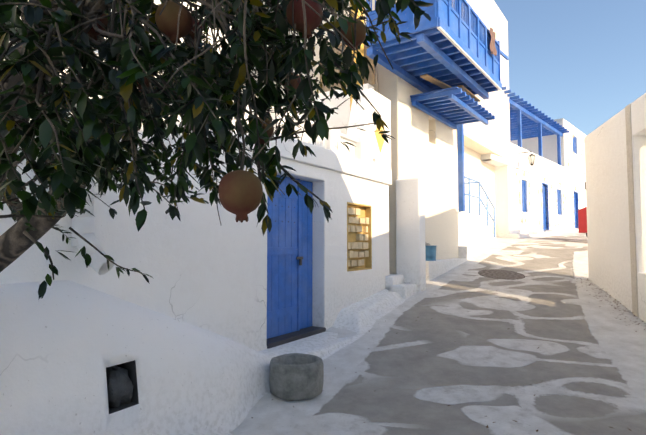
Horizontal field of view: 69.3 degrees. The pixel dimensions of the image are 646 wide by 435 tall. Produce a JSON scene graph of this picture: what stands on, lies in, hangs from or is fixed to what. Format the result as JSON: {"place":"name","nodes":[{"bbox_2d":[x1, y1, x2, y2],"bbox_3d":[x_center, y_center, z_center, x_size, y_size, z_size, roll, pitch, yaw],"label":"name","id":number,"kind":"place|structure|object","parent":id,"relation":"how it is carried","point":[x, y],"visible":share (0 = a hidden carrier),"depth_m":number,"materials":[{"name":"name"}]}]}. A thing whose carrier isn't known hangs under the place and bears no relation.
{"place":"outdoors","nodes":[
{"label":"outdoors","id":0,"kind":"place"},
{"bbox_2d":[0,0,432,299],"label":"pomegranate tree","id":1,"kind":"object","parent":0,"point":[281,65],"depth_m":1.20,"materials":[{"name":"green plant"}]},
{"bbox_2d":[79,13,107,39],"bbox_3d":[-0.756,-0.637,1.534,0.094,0.106,0.088,5,6,39],"label":"pomegranate","id":2,"kind":"object","parent":1,"relation":"attached to","point":[93,33],"visible":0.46,"depth_m":1.53,"materials":[{"name":"brown plant"}]},
{"bbox_2d":[136,77,150,91],"bbox_3d":[-0.846,-0.638,2.177,0.088,0.106,0.094,-1,3,10],"label":"pomegranate","id":3,"kind":"object","parent":1,"relation":"attached to","point":[146,82],"visible":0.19,"depth_m":2.16,"materials":[{"name":"brown plant"}]},
{"bbox_2d":[155,1,192,43],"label":"pomegranate","id":4,"kind":"object","parent":1,"relation":"attached to","point":[166,20],"visible":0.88,"depth_m":1.18,"materials":[{"name":"orange plant"}]},
{"bbox_2d":[184,17,202,43],"bbox_3d":[-0.543,-0.773,1.926,0.094,0.106,0.088,1,-3,-24],"label":"pomegranate","id":5,"kind":"object","parent":1,"relation":"attached to","point":[191,33],"visible":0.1,"depth_m":1.90,"materials":[{"name":"brown plant"}]},
{"bbox_2d":[218,170,262,222],"bbox_3d":[-0.167,-0.043,0.947,0.094,0.106,0.088,-8,-11,17],"label":"pomegranate","id":6,"kind":"object","parent":1,"relation":"attached to","point":[240,192],"visible":1,"depth_m":0.92,"materials":[{"name":"orange plant"}]},
{"bbox_2d":[236,115,245,169],"bbox_3d":[-0.171,-0.153,0.967,0.022,0.122,0.031,0,-3,-2],"label":"pomegranate stalk","id":7,"kind":"object","parent":1,"relation":"attached to","point":[243,137],"visible":0.94,"depth_m":0.97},
{"bbox_2d":[258,117,273,144],"bbox_3d":[-0.232,-0.328,1.766,0.088,0.106,0.094,3,-10,-38],"label":"pomegranate","id":8,"kind":"object","parent":1,"relation":"attached to","point":[270,131],"visible":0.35,"depth_m":1.74,"materials":[{"name":"brown plant"}]},
{"bbox_2d":[283,72,300,88],"bbox_3d":[-0.156,-0.663,2.307,0.088,0.106,0.094,-2,-4,30],"label":"pomegranate","id":9,"kind":"object","parent":1,"relation":"attached to","point":[294,83],"visible":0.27,"depth_m":2.27,"materials":[{"name":"brown plant"}]},
{"bbox_2d":[286,0,322,38],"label":"pomegranate","id":10,"kind":"object","parent":1,"relation":"attached to","point":[313,19],"visible":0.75,"depth_m":1.17,"materials":[{"name":"red plant"}]},
{"bbox_2d":[341,19,365,51],"bbox_3d":[0.105,-0.629,1.613,0.094,0.106,0.088,-2,2,35],"label":"pomegranate","id":11,"kind":"object","parent":1,"relation":"attached to","point":[360,32],"visible":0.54,"depth_m":1.58,"materials":[{"name":"brown plant"}]},
{"bbox_2d":[375,126,384,152],"bbox_3d":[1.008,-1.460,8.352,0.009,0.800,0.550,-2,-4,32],"label":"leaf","id":12,"kind":"object","parent":1,"relation":"attached to","point":[380,140],"visible":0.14,"depth_m":8.35,"materials":[{"name":"plant"}]},
{"bbox_2d":[230,231,645,434],"bbox_3d":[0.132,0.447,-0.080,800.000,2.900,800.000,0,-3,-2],"label":"ground","id":13,"kind":"structure","parent":0,"point":[582,371],"depth_m":5.49,"materials":[{"name":"grey stone"}]},
{"bbox_2d":[0,0,391,350],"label":"building","id":14,"kind":"structure","parent":13,"relation":"on","point":[201,265],"depth_m":4.94,"materials":[{"name":"white paint"}]},
{"bbox_2d":[71,107,113,274],"bbox_3d":[-1.749,-0.225,3.559,0.345,1.316,0.218,-2,-4,32],"label":"down pipe","id":15,"kind":"object","parent":14,"relation":"attached to","point":[83,224],"visible":0.48,"depth_m":3.51,"materials":[{"name":"white plastic"}]},
{"bbox_2d":[82,51,390,169],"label":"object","id":16,"kind":"object","parent":14,"relation":"on","point":[366,148],"visible":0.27,"depth_m":7.97,"materials":[{"name":"white paint"}]},
{"bbox_2d":[266,175,325,348],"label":"blue door","id":17,"kind":"structure","parent":14,"relation":"attached to","point":[289,275],"depth_m":6.22,"materials":[{"name":"paint"}]},
{"bbox_2d":[283,43,375,126],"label":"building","id":18,"kind":"structure","parent":14,"relation":"on","point":[340,118],"depth_m":9.01,"materials":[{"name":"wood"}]},
{"bbox_2d":[347,202,371,271],"bbox_3d":[0.556,0.319,7.636,0.118,1.078,0.853,-2,-4,32],"label":"window","id":19,"kind":"structure","parent":14,"relation":"on","point":[366,237],"depth_m":7.70,"materials":[{"name":"yellow glass"}]},
{"bbox_2d":[0,280,411,434],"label":"wall","id":20,"kind":"structure","parent":13,"relation":"on","point":[64,344],"depth_m":3.25,"materials":[{"name":"white paint"}]},
{"bbox_2d":[106,365,133,407],"bbox_3d":[-1.424,1.143,3.193,0.255,0.328,0.253,0,-3,-2],"label":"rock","id":21,"kind":"object","parent":20,"relation":"on","point":[120,386],"visible":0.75,"depth_m":3.13,"materials":[{"name":"grey stone"}]},
{"bbox_2d":[269,353,323,400],"bbox_3d":[-0.270,1.608,4.741,0.551,0.351,0.553,0,-3,-2],"label":"stone basin","id":22,"kind":"object","parent":13,"relation":"on","point":[295,376],"visible":0.96,"depth_m":4.52,"materials":[{"name":"grey stone"}]},
{"bbox_2d":[350,3,363,110],"bbox_3d":[0.651,-2.810,8.931,0.270,9.200,0.270,-2,-4,35],"label":"yellow pole","id":23,"kind":"object","parent":13,"relation":"on","point":[361,50],"depth_m":8.85,"materials":[{"name":"paint"}]},
{"bbox_2d":[241,0,509,280],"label":"cream building","id":24,"kind":"structure","parent":13,"relation":"on","point":[423,145],"depth_m":11.07,"materials":[{"name":"paint"}]},
{"bbox_2d":[425,245,436,260],"bbox_3d":[2.224,0.926,9.989,0.420,0.656,0.420,0,-3,-2],"label":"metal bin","id":25,"kind":"object","parent":24,"relation":"attached to","point":[430,251],"visible":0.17,"depth_m":9.81,"materials":[{"name":"blue metal"}]},
{"bbox_2d":[366,0,501,99],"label":"balcony","id":26,"kind":"structure","parent":24,"relation":"attached to","point":[448,45],"depth_m":8.58,"materials":[{"name":"paint"}]},
{"bbox_2d":[489,28,496,55],"bbox_3d":[3.562,-3.693,9.801,0.082,0.520,0.350,-2,-4,35],"label":"hanging towel","id":27,"kind":"object","parent":26,"relation":"hanging from","point":[493,50],"visible":1,"depth_m":9.79,"materials":[{"name":"pink fabric"}]},
{"bbox_2d":[410,50,508,211],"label":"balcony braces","id":28,"kind":"object","parent":24,"relation":"attached to","point":[457,107],"visible":0.98,"depth_m":10.21,"materials":[{"name":"blue wood"}]},
{"bbox_2d":[385,178,425,298],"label":"stair pier","id":29,"kind":"structure","parent":13,"relation":"on","point":[407,280],"depth_m":8.68,"materials":[{"name":"white paint"}]},
{"bbox_2d":[251,277,645,431],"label":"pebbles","id":30,"kind":"object","parent":13,"relation":"on","point":[540,350],"visible":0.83,"depth_m":7.18,"materials":[{"name":"grey stone"}]},
{"bbox_2d":[465,176,495,237],"bbox_3d":[3.933,-0.039,13.593,1.235,1.960,3.248,-2,-4,35],"label":"stair railing","id":31,"kind":"object","parent":13,"relation":"on","point":[487,197],"visible":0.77,"depth_m":13.50,"materials":[{"name":"metal"}]},
{"bbox_2d":[478,269,524,279],"bbox_3d":[3.860,1.231,10.124,0.978,0.165,0.978,0,-3,-2],"label":"manhole cover","id":32,"kind":"object","parent":13,"relation":"on","point":[500,274],"visible":0.94,"depth_m":10.09,"materials":[{"name":"metal"}]},
{"bbox_2d":[481,118,585,238],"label":"building","id":33,"kind":"structure","parent":13,"relation":"on","point":[567,177],"depth_m":18.64,"materials":[{"name":"paint"}]},
{"bbox_2d":[518,151,535,165],"bbox_3d":[7.200,-2.129,16.534,0.640,0.640,0.266,-3,-4,41],"label":"wall lamp","id":34,"kind":"object","parent":33,"relation":"attached to","point":[531,157],"visible":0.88,"depth_m":16.36,"materials":[{"name":"glass"}]},
{"bbox_2d":[502,86,578,231],"bbox_3d":[8.269,-1.771,20.093,2.950,4.920,11.090,-3,-4,41],"label":"joinery","id":35,"kind":"object","parent":33,"relation":"attached to","point":[527,120],"visible":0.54,"depth_m":19.38,"materials":[{"name":"blue paint"}]},
{"bbox_2d":[578,182,586,235],"bbox_3d":[9.410,-0.189,14.108,2.930,1.777,1.800,-2,-4,36],"label":"three wheeler","id":36,"kind":"object","parent":13,"relation":"on","point":[582,220],"visible":0.23,"depth_m":14.36,"materials":[{"name":"red paint"}]},
{"bbox_2d":[584,93,645,322],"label":"wall","id":37,"kind":"structure","parent":13,"relation":"on","point":[615,159],"depth_m":7.95,"materials":[{"name":"paint"}]},
{"bbox_2d":[494,0,645,135],"label":"sky","id":38,"kind":"structure","parent":0,"point":[581,63],"materials":[{"name":"blue"}]}
]}

